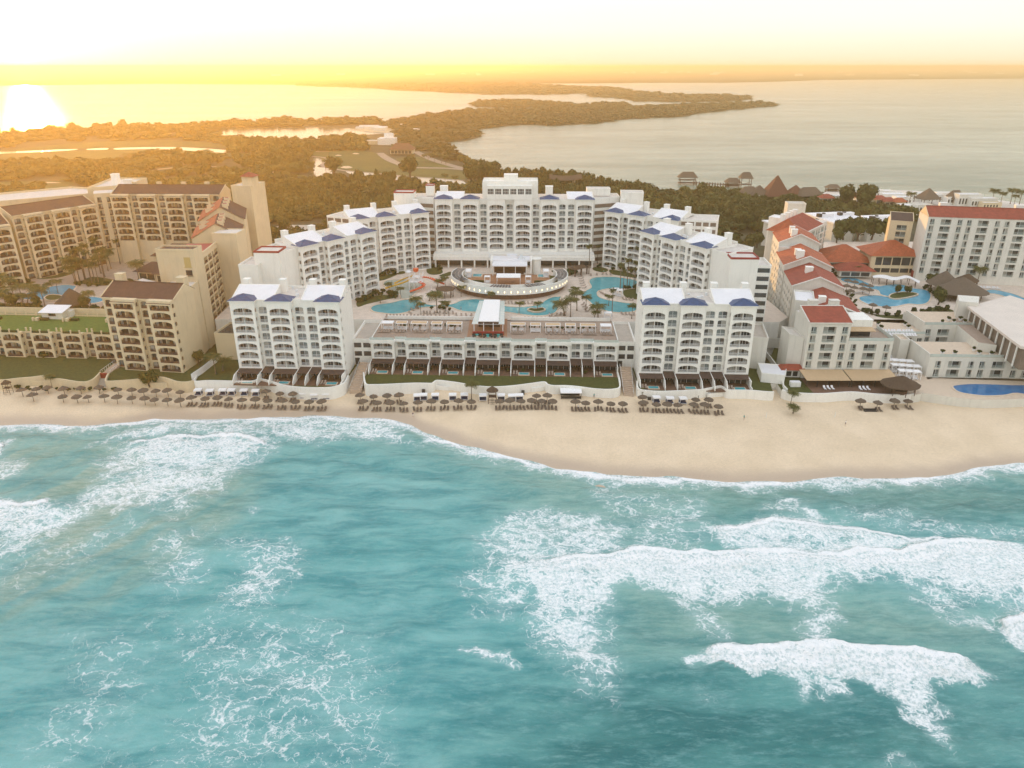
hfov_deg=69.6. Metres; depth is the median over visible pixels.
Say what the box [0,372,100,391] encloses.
sea wall
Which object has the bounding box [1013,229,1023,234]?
window
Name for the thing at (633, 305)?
palm tree
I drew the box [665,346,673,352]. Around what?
window
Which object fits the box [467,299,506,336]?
bar pavilion
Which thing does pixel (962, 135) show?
lagoon water
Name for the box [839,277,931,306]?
swimming pool
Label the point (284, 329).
hotel wing
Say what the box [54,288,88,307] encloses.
thatched shelter
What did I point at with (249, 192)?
stair tower
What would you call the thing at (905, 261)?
window
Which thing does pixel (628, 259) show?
palm tree
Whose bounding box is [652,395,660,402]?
beach cabana
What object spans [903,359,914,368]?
cabana
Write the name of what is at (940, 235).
window
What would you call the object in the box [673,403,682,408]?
beach umbrella
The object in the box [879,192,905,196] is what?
marina house
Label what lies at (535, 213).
window
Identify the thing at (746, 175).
pier palapa
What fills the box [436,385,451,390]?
planter wall
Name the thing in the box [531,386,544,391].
planter wall
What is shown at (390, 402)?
beach umbrella
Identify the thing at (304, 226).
car park
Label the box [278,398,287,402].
beach umbrella
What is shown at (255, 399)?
beach umbrella
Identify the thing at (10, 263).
hotel wing
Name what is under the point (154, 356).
window
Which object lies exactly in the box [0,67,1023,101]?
shore
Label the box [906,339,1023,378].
terrace block
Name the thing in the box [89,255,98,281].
palm tree
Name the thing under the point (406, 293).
splash pool
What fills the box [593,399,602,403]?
beach umbrella
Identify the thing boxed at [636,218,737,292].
hotel wing
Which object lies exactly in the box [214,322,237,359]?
annex
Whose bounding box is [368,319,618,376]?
terrace block
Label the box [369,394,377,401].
beach umbrella
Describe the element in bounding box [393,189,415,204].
lift tower
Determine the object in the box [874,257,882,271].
window
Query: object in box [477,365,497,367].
patio door
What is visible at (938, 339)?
window
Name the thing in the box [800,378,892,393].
patio
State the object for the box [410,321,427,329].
cabana
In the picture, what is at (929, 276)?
broadleaf tree
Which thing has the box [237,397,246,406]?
beach umbrella
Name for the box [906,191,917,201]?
palm tree
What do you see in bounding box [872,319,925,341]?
terrace block
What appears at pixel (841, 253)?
lobby wing
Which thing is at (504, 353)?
window
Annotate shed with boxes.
[364,126,376,129]
[373,127,385,130]
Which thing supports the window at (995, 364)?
in the terrace block at (965, 361)
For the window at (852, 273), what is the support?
in the pool bar at (847, 269)
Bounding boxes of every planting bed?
[0,281,34,287]
[37,272,71,278]
[82,277,111,285]
[356,295,393,306]
[379,273,397,280]
[427,265,442,274]
[439,272,450,276]
[593,267,607,271]
[609,270,636,277]
[623,289,636,298]
[859,307,953,318]
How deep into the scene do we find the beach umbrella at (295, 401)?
232.41 m
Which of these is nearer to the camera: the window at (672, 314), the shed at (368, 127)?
the window at (672, 314)
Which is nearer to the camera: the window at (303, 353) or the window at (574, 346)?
the window at (303, 353)
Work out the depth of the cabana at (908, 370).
243.33 m
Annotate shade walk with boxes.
[871,275,919,285]
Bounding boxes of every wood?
[0,68,1023,81]
[0,115,385,138]
[220,168,919,244]
[295,82,752,101]
[385,100,778,159]
[468,98,579,107]
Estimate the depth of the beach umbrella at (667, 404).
226.04 m
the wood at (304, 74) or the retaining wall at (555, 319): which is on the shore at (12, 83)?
the wood at (304, 74)
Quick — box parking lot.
[356,128,393,132]
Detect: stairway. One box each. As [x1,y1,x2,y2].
[98,378,105,386]
[101,360,119,373]
[349,360,369,393]
[619,366,633,396]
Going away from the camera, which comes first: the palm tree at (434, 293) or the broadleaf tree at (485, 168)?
the palm tree at (434, 293)
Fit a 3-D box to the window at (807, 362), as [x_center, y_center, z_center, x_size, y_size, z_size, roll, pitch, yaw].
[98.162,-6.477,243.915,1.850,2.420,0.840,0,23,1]
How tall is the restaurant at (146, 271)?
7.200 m
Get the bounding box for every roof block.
[0,186,88,205]
[87,178,147,202]
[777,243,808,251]
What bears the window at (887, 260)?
in the lobby
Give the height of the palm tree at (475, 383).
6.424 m
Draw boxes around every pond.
[0,149,77,153]
[86,148,107,149]
[113,147,230,152]
[216,127,382,138]
[309,157,331,176]
[346,171,464,183]
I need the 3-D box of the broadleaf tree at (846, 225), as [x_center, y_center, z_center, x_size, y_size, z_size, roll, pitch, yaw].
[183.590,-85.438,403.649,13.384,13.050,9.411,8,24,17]
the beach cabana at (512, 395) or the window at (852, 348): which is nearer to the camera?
the beach cabana at (512, 395)
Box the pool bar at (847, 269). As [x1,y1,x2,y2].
[832,262,876,276]
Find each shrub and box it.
[39,352,48,357]
[863,307,872,312]
[934,306,943,310]
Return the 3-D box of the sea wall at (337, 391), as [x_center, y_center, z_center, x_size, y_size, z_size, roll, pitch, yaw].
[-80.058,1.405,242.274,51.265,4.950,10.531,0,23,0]
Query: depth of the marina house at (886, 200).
552.26 m
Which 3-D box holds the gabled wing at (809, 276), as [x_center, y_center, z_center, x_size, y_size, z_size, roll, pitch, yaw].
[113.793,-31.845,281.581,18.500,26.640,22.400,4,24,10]
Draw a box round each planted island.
[44,294,61,301]
[527,307,545,312]
[888,291,918,299]
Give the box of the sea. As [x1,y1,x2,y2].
[0,415,1023,767]
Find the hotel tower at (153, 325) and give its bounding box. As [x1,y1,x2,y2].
[100,272,204,372]
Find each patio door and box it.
[241,374,257,376]
[276,374,293,377]
[323,375,340,377]
[373,364,392,366]
[408,364,427,367]
[442,365,462,367]
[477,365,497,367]
[512,365,533,368]
[548,366,568,368]
[595,366,615,369]
[641,379,661,381]
[677,379,697,382]
[727,380,746,382]
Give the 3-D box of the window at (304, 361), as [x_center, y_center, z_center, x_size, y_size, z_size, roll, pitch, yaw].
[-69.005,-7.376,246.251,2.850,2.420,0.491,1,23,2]
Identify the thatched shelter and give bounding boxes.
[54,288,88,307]
[436,286,454,297]
[880,376,920,397]
[926,271,954,287]
[932,277,989,300]
[955,274,978,283]
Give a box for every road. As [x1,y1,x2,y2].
[377,153,462,169]
[377,154,398,164]
[415,151,462,168]
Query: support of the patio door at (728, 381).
in the hotel wing at (690, 339)
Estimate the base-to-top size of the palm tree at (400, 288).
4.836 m
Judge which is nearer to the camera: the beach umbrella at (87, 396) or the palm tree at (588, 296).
the beach umbrella at (87, 396)
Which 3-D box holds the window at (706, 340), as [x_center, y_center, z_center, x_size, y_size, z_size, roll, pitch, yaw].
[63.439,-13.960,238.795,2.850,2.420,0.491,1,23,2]
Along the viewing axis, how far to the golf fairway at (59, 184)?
674.94 m
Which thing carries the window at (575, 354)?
in the terrace block at (561, 354)
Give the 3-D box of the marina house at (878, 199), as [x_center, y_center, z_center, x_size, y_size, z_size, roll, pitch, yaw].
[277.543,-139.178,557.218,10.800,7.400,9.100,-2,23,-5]
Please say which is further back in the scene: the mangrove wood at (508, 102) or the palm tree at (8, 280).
the mangrove wood at (508, 102)
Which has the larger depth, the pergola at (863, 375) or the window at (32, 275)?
the window at (32, 275)
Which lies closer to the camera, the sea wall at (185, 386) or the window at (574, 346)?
the sea wall at (185, 386)
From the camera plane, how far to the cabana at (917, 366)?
246.81 m
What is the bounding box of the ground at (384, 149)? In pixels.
[0,104,917,362]
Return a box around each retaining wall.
[388,316,473,319]
[511,317,609,320]
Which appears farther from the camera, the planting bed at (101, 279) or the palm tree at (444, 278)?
the planting bed at (101, 279)
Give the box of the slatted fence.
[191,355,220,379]
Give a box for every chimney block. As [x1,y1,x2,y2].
[425,183,434,195]
[586,187,610,195]
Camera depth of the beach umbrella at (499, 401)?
228.61 m
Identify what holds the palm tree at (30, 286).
on the courtyard deck at (116, 267)
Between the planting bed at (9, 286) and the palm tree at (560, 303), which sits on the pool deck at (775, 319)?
the palm tree at (560, 303)
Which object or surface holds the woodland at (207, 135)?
on the ground at (384, 149)
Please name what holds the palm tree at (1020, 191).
on the quay
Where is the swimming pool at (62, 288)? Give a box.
[24,284,102,303]
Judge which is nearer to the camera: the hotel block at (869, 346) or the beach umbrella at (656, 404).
the beach umbrella at (656, 404)
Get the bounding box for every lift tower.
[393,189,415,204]
[620,190,643,204]
[764,214,779,256]
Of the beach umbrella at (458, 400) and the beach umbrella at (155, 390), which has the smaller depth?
the beach umbrella at (458, 400)
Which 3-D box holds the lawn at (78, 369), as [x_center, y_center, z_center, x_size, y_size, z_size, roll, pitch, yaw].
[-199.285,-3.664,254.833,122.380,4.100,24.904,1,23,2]
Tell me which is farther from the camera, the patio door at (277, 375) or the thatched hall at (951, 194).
the thatched hall at (951, 194)
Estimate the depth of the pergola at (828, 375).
240.42 m
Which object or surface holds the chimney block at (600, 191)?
on the link block at (602, 204)
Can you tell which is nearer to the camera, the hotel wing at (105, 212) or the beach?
the beach
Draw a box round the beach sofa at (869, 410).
[863,408,876,411]
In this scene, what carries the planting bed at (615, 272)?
on the pool deck at (775, 319)
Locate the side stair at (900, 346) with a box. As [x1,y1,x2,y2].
[891,334,909,361]
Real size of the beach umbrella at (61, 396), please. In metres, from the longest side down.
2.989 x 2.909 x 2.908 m
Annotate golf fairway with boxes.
[0,140,227,151]
[0,149,247,159]
[0,181,73,188]
[159,166,307,176]
[313,150,466,179]
[397,157,453,167]
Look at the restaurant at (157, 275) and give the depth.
316.60 m
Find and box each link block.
[168,280,208,353]
[267,243,300,285]
[353,320,382,363]
[414,193,436,262]
[592,193,619,262]
[612,322,634,367]
[707,244,753,288]
[749,322,768,368]
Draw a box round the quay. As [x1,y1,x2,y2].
[823,190,1023,214]
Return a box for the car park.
[277,225,307,229]
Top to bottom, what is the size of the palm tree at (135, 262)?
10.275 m
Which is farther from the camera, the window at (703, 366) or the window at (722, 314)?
the window at (703, 366)
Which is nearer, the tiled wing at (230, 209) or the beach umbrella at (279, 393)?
the beach umbrella at (279, 393)
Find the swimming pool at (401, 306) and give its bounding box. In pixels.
[369,296,561,315]
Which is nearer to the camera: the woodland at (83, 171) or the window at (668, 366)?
the window at (668, 366)
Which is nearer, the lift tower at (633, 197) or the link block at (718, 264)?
the link block at (718, 264)
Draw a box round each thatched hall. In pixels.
[568,264,587,276]
[739,186,754,194]
[751,185,765,195]
[764,175,788,196]
[788,185,807,196]
[798,187,821,196]
[913,188,940,203]
[946,190,960,202]
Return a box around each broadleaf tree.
[4,292,19,305]
[30,296,41,304]
[77,295,90,306]
[138,369,158,386]
[192,349,204,363]
[270,226,278,239]
[277,216,291,229]
[324,156,342,173]
[398,155,417,176]
[462,162,477,179]
[477,158,493,176]
[742,233,758,246]
[754,231,764,247]
[832,226,844,242]
[834,216,856,239]
[839,183,856,202]
[852,216,869,240]
[856,183,879,203]
[866,217,881,239]
[873,217,888,235]
[895,285,902,291]
[904,285,912,293]
[925,273,937,287]
[933,285,947,304]
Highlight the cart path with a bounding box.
[312,156,463,180]
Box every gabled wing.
[767,224,820,301]
[770,243,833,308]
[779,262,844,326]
[810,287,859,311]
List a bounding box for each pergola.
[799,369,850,386]
[843,369,894,386]
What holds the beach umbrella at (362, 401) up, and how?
on the beach
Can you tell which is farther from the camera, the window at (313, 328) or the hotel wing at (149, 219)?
the hotel wing at (149, 219)
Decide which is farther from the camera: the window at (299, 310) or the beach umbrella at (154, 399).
the window at (299, 310)
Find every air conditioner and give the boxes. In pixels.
[816,213,833,219]
[837,211,854,215]
[869,215,886,221]
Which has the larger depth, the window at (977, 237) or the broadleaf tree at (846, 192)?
the broadleaf tree at (846, 192)
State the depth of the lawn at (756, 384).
242.32 m
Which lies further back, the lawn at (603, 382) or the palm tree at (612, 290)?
the palm tree at (612, 290)
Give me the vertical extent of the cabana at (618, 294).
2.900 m
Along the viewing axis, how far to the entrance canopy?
633.51 m
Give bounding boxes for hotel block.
[433,173,594,267]
[794,299,853,377]
[843,312,893,376]
[912,202,1023,285]
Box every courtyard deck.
[0,261,156,308]
[823,242,1023,323]
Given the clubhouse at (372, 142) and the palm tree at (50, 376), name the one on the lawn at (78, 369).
the palm tree at (50, 376)
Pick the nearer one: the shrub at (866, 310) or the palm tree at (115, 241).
the shrub at (866, 310)
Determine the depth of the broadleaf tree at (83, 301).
282.84 m
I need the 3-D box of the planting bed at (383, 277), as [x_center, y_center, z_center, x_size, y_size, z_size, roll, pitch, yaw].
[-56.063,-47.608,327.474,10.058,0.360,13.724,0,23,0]
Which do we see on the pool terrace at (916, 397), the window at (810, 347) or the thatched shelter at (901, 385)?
the thatched shelter at (901, 385)
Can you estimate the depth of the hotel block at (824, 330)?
241.92 m
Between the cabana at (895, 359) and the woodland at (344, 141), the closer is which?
the cabana at (895, 359)
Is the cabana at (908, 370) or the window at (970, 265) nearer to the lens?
the cabana at (908, 370)
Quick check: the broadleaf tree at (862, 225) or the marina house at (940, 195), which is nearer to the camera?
the broadleaf tree at (862, 225)
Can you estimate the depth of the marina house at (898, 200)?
549.63 m
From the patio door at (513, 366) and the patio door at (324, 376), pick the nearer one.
the patio door at (324, 376)
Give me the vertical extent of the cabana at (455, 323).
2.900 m
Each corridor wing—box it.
[327,211,348,227]
[680,214,718,234]
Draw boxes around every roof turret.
[110,173,120,184]
[122,179,133,183]
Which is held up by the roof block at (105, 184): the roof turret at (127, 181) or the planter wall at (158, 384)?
the roof turret at (127, 181)
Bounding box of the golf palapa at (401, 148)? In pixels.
[389,143,415,153]
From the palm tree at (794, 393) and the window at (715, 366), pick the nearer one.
the palm tree at (794, 393)
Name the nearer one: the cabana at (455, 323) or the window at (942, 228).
the cabana at (455, 323)
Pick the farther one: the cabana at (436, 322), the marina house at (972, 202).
the marina house at (972, 202)
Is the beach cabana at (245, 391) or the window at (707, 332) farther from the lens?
the beach cabana at (245, 391)
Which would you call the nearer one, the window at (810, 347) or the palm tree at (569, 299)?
the window at (810, 347)
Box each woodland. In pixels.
[0,119,384,160]
[0,150,299,192]
[222,135,318,172]
[309,131,371,150]
[457,155,610,182]
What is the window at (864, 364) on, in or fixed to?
in the hotel block at (869, 346)
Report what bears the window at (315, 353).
in the hotel wing at (284, 329)
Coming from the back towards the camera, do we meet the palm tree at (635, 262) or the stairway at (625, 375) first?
the palm tree at (635, 262)
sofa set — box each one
[472,333,481,336]
[483,333,492,337]
[494,333,502,337]
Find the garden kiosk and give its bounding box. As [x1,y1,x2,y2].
[38,305,74,318]
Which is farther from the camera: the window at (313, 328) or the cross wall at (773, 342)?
the cross wall at (773, 342)
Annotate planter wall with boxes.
[30,381,49,385]
[141,382,167,387]
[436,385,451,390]
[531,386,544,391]
[707,392,723,397]
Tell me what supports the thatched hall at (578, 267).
on the pool deck at (775, 319)
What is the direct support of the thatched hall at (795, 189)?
on the mangrove wood at (303, 198)
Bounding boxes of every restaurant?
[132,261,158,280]
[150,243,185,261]
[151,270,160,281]
[451,254,567,299]
[951,295,1023,369]
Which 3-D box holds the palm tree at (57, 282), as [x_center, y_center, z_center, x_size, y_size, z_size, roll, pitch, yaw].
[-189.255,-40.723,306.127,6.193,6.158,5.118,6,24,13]
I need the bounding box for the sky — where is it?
[0,0,1023,66]
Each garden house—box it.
[757,363,786,383]
[778,364,801,376]
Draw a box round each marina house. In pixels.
[817,194,834,200]
[871,195,884,203]
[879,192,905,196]
[881,197,892,204]
[892,195,912,202]
[893,198,907,203]
[896,203,917,207]
[908,192,921,200]
[911,203,931,210]
[919,193,944,201]
[934,191,949,195]
[942,196,952,204]
[952,193,983,205]
[966,197,998,206]
[978,201,1001,207]
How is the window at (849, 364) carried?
in the hotel block at (869, 346)
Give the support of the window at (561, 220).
in the hotel block at (510, 213)
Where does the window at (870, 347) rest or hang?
in the hotel block at (869, 346)
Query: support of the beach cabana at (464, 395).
on the beach
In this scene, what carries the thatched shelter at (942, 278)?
on the courtyard deck at (1017, 290)
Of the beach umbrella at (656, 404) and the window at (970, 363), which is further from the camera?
the window at (970, 363)
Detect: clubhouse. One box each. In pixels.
[367,140,377,144]
[377,137,396,144]
[384,133,393,137]
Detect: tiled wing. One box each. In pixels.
[191,213,243,243]
[197,197,251,256]
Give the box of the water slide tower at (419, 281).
[385,268,444,291]
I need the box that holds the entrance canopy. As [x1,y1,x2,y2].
[549,174,581,182]
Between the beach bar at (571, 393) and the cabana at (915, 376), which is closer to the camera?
the beach bar at (571, 393)
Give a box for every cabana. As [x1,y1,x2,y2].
[193,388,202,395]
[205,389,214,395]
[218,388,226,394]
[227,388,235,395]
[239,388,248,395]
[251,389,259,395]
[310,394,317,399]
[381,320,394,329]
[395,321,407,329]
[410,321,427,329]
[413,393,420,400]
[419,393,426,399]
[431,321,442,331]
[431,393,438,399]
[446,321,462,331]
[449,393,456,399]
[460,392,467,399]
[465,270,471,277]
[479,393,486,401]
[484,275,489,282]
[497,393,504,399]
[508,393,515,401]
[510,322,524,332]
[516,393,523,399]
[525,275,530,283]
[530,322,540,332]
[543,270,548,277]
[545,323,560,332]
[565,323,575,332]
[580,323,595,333]
[600,323,611,332]
[604,311,611,320]
[615,289,622,296]
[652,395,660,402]
[665,396,674,403]
[678,396,687,403]
[889,358,899,367]
[889,363,900,372]
[895,369,907,375]
[896,359,907,368]
[896,363,907,373]
[902,369,914,378]
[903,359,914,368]
[903,364,914,373]
[910,364,921,374]
[910,370,921,379]
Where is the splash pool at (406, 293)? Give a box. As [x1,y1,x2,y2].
[382,279,424,299]
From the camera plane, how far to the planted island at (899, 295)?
306.29 m
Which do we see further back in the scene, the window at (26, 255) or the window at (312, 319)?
the window at (26, 255)
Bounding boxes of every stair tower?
[211,228,248,306]
[231,172,272,255]
[253,246,285,283]
[724,252,758,296]
[783,201,806,213]
[788,290,814,327]
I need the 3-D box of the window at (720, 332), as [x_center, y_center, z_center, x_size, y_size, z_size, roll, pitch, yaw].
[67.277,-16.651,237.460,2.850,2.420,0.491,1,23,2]
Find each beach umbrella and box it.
[15,387,26,396]
[26,392,37,400]
[31,387,40,392]
[42,385,51,393]
[57,386,68,393]
[57,394,67,402]
[71,394,81,401]
[75,386,85,393]
[82,395,91,401]
[93,385,103,393]
[98,394,108,400]
[111,394,122,403]
[113,388,121,394]
[126,387,136,395]
[126,396,135,403]
[137,388,148,395]
[139,396,149,404]
[149,397,158,404]
[151,389,160,396]
[162,388,171,396]
[162,397,171,403]
[174,397,184,405]
[175,390,184,397]
[186,395,196,399]
[200,396,209,402]
[212,395,222,399]
[224,397,232,402]
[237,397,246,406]
[250,397,259,403]
[261,389,270,396]
[263,398,272,404]
[275,391,283,395]
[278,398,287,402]
[288,391,297,399]
[291,399,299,403]
[304,399,313,405]
[316,399,326,405]
[355,392,364,398]
[357,398,367,405]
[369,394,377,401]
[373,400,381,406]
[382,393,391,400]
[385,400,394,406]
[394,392,403,400]
[399,401,407,405]
[413,400,422,404]
[426,398,435,405]
[440,399,448,405]
[454,398,462,403]
[467,399,475,404]
[495,399,504,402]
[505,397,514,402]
[516,398,525,402]
[527,398,536,404]
[532,393,540,399]
[537,399,545,404]
[542,393,551,397]
[548,399,556,404]
[570,399,580,406]
[581,401,589,406]
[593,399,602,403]
[607,401,614,406]
[618,401,627,407]
[638,394,647,399]
[638,400,648,407]
[652,402,660,406]
[662,401,671,406]
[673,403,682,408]
[689,402,698,408]
[691,397,699,401]
[699,402,709,408]
[704,397,713,402]
[714,404,722,408]
[855,398,865,404]
[873,400,882,404]
[889,398,899,405]
[903,399,912,405]
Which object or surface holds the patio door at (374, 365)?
in the terrace block at (561, 354)
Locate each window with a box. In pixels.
[14,219,21,223]
[16,226,22,230]
[18,233,24,237]
[20,239,26,244]
[21,246,28,251]
[23,253,30,258]
[25,260,31,265]
[29,273,35,278]
[106,300,110,306]
[111,326,116,332]
[115,343,120,349]
[139,273,146,278]
[141,301,146,307]
[143,310,148,316]
[145,319,150,325]
[147,274,154,279]
[147,328,152,334]
[148,337,153,342]
[150,345,155,351]
[152,354,157,359]
[183,257,191,267]
[186,270,192,274]
[259,307,266,313]
[260,316,267,321]
[261,324,268,330]
[263,333,270,339]
[264,342,271,347]
[265,350,272,355]
[266,358,273,364]
[295,307,303,313]
[296,316,304,322]
[297,325,305,330]
[298,333,306,339]
[299,342,307,348]
[300,351,308,356]
[301,359,309,364]
[307,307,315,313]
[308,316,316,322]
[309,325,317,331]
[310,334,317,339]
[311,342,318,348]
[312,351,319,356]
[313,359,320,365]
[353,269,358,275]
[397,342,404,346]
[398,349,405,355]
[432,342,439,347]
[432,350,439,355]
[454,204,459,208]
[454,211,459,215]
[455,243,460,247]
[467,343,474,347]
[467,350,474,355]
[481,237,486,241]
[502,343,509,348]
[502,351,509,356]
[533,211,538,215]
[537,344,544,348]
[537,351,544,356]
[559,218,564,222]
[559,231,564,235]
[568,204,573,209]
[568,218,573,222]
[572,344,579,348]
[572,351,579,357]
[583,352,590,357]
[584,344,591,349]
[664,363,671,369]
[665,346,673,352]
[665,355,672,360]
[666,337,674,343]
[667,329,675,334]
[668,311,676,317]
[668,320,675,326]
[700,364,708,369]
[701,355,709,361]
[702,347,710,352]
[703,338,711,344]
[704,329,712,335]
[705,320,713,326]
[706,311,714,317]
[712,364,720,369]
[713,355,721,361]
[714,347,722,352]
[715,338,723,344]
[716,329,724,335]
[717,320,725,326]
[718,311,726,317]
[805,361,810,367]
[807,353,812,359]
[808,344,813,349]
[810,336,815,342]
[817,361,829,367]
[819,353,829,358]
[820,344,832,350]
[822,336,833,341]
[823,327,835,333]
[836,361,841,367]
[839,344,844,350]
[841,272,849,275]
[841,336,846,342]
[847,361,852,367]
[848,353,853,359]
[850,344,855,350]
[851,272,859,275]
[860,361,872,367]
[862,353,873,359]
[863,344,875,350]
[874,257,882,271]
[881,257,891,271]
[882,353,887,359]
[883,345,889,351]
[890,258,900,272]
[894,238,903,243]
[895,231,904,236]
[896,225,906,230]
[899,258,910,272]
[929,268,938,273]
[931,261,940,266]
[932,254,941,259]
[932,369,938,376]
[934,247,943,252]
[935,337,946,341]
[935,361,940,367]
[936,240,945,245]
[937,233,946,238]
[937,329,948,334]
[939,226,948,231]
[940,219,950,224]
[946,370,957,376]
[947,361,959,367]
[966,270,975,274]
[967,263,976,267]
[968,361,973,367]
[969,256,978,261]
[971,249,980,254]
[972,242,982,247]
[974,235,984,240]
[976,228,986,232]
[976,370,982,376]
[978,221,987,225]
[989,370,1001,376]
[992,362,1004,367]
[1002,271,1011,276]
[1004,264,1013,269]
[1006,257,1016,262]
[1008,250,1018,255]
[1009,370,1015,377]
[1010,243,1019,248]
[1012,236,1021,241]
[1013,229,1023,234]
[1015,222,1023,227]
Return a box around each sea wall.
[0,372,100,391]
[105,373,194,392]
[193,375,349,399]
[363,372,620,397]
[636,381,773,400]
[781,389,913,403]
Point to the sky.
(33, 33)
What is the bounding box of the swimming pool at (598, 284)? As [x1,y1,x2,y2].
[581,276,639,312]
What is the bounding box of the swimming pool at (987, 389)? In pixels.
[951,383,1023,396]
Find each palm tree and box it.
[0,272,9,298]
[0,276,19,293]
[0,288,12,305]
[10,283,25,302]
[18,291,36,302]
[22,283,39,289]
[29,285,50,306]
[42,373,56,387]
[48,279,62,292]
[57,254,82,280]
[59,263,79,281]
[68,249,79,280]
[73,245,85,280]
[73,257,90,279]
[78,243,89,275]
[79,249,92,282]
[80,290,95,305]
[82,260,98,281]
[87,237,101,273]
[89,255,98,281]
[90,253,110,276]
[93,247,104,279]
[101,248,114,268]
[111,239,120,263]
[126,259,145,279]
[203,352,222,373]
[215,355,232,370]
[376,294,386,302]
[395,287,404,294]
[408,295,423,307]
[416,301,424,314]
[427,290,443,312]
[434,278,443,286]
[439,300,450,313]
[440,276,448,285]
[464,378,480,398]
[487,291,495,298]
[516,301,524,307]
[532,300,542,308]
[549,298,568,315]
[564,295,579,316]
[567,289,586,310]
[581,294,591,309]
[585,243,593,273]
[588,301,608,317]
[591,309,601,317]
[604,294,614,305]
[609,287,617,315]
[617,262,625,291]
[624,257,632,288]
[627,302,636,318]
[633,260,637,284]
[786,390,799,403]
[786,402,800,413]
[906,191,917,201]
[972,265,989,283]
[988,188,1001,195]
[999,191,1007,200]
[1007,188,1019,203]
[1016,189,1023,204]
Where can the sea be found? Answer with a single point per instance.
(314, 591)
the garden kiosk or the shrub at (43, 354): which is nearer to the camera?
the shrub at (43, 354)
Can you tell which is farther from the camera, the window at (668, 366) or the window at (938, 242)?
the window at (938, 242)
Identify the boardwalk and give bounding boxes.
[693,181,728,186]
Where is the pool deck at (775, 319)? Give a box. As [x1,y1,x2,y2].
[215,262,787,354]
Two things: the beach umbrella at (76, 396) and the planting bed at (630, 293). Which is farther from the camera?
the planting bed at (630, 293)
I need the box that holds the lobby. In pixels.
[856,240,915,276]
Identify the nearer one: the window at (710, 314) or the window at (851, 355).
the window at (710, 314)
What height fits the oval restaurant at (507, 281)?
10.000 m
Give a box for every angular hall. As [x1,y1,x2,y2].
[761,220,768,245]
[805,212,857,241]
[859,214,889,241]
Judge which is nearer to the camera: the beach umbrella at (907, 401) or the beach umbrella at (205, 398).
the beach umbrella at (907, 401)
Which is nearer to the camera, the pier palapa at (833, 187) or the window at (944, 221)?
the window at (944, 221)
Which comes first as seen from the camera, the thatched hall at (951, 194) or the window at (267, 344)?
the window at (267, 344)
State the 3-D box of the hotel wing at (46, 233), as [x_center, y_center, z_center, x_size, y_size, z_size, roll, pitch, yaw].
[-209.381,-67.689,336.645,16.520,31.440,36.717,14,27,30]
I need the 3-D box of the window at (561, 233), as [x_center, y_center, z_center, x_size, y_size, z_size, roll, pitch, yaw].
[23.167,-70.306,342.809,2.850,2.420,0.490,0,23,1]
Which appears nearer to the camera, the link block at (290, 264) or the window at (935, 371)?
the window at (935, 371)
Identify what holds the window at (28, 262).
in the hotel wing at (46, 233)
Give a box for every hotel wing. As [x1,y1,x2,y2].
[0,195,108,278]
[0,213,25,286]
[93,190,122,262]
[109,182,231,262]
[163,241,226,347]
[227,277,354,385]
[274,217,379,299]
[340,199,430,273]
[602,198,693,272]
[633,281,758,391]
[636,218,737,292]
[764,209,827,261]
[884,211,913,245]
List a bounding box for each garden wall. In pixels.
[766,352,787,389]
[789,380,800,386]
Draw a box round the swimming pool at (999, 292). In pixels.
[986,289,1023,299]
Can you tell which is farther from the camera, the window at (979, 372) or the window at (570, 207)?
the window at (570, 207)
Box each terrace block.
[0,307,115,358]
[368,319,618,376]
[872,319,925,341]
[903,310,974,341]
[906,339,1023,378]
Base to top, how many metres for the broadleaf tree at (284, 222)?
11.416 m
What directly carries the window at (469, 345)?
in the terrace block at (561, 354)
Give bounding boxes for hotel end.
[776,326,804,363]
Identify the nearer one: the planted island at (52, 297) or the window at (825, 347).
the window at (825, 347)
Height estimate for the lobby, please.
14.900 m
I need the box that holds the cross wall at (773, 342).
[767,338,779,347]
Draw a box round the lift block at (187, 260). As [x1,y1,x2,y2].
[155,245,215,347]
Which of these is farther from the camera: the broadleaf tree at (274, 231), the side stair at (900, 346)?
the broadleaf tree at (274, 231)
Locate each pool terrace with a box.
[888,361,926,402]
[916,378,1023,407]
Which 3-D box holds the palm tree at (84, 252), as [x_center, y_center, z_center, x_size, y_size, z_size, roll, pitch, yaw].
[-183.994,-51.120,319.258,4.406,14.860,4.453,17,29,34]
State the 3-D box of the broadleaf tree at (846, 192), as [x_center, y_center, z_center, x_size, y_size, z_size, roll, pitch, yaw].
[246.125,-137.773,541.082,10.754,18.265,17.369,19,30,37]
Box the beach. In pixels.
[0,354,1023,487]
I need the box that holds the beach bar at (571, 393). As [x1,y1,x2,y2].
[560,388,581,398]
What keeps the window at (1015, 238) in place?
in the hotel block at (955, 241)
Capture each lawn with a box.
[0,355,113,380]
[107,359,204,380]
[196,360,358,386]
[365,365,618,388]
[631,368,772,390]
[767,299,777,389]
[776,377,812,396]
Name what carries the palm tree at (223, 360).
on the lawn at (230, 368)
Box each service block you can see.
[238,256,263,283]
[754,257,771,322]
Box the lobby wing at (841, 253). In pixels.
[818,244,868,270]
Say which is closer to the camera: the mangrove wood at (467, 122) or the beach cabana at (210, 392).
the beach cabana at (210, 392)
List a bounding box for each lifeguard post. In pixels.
[1,380,13,394]
[486,386,497,403]
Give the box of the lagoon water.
[0,79,1023,203]
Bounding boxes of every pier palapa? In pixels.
[677,172,697,183]
[724,178,740,185]
[738,172,753,186]
[824,184,840,191]

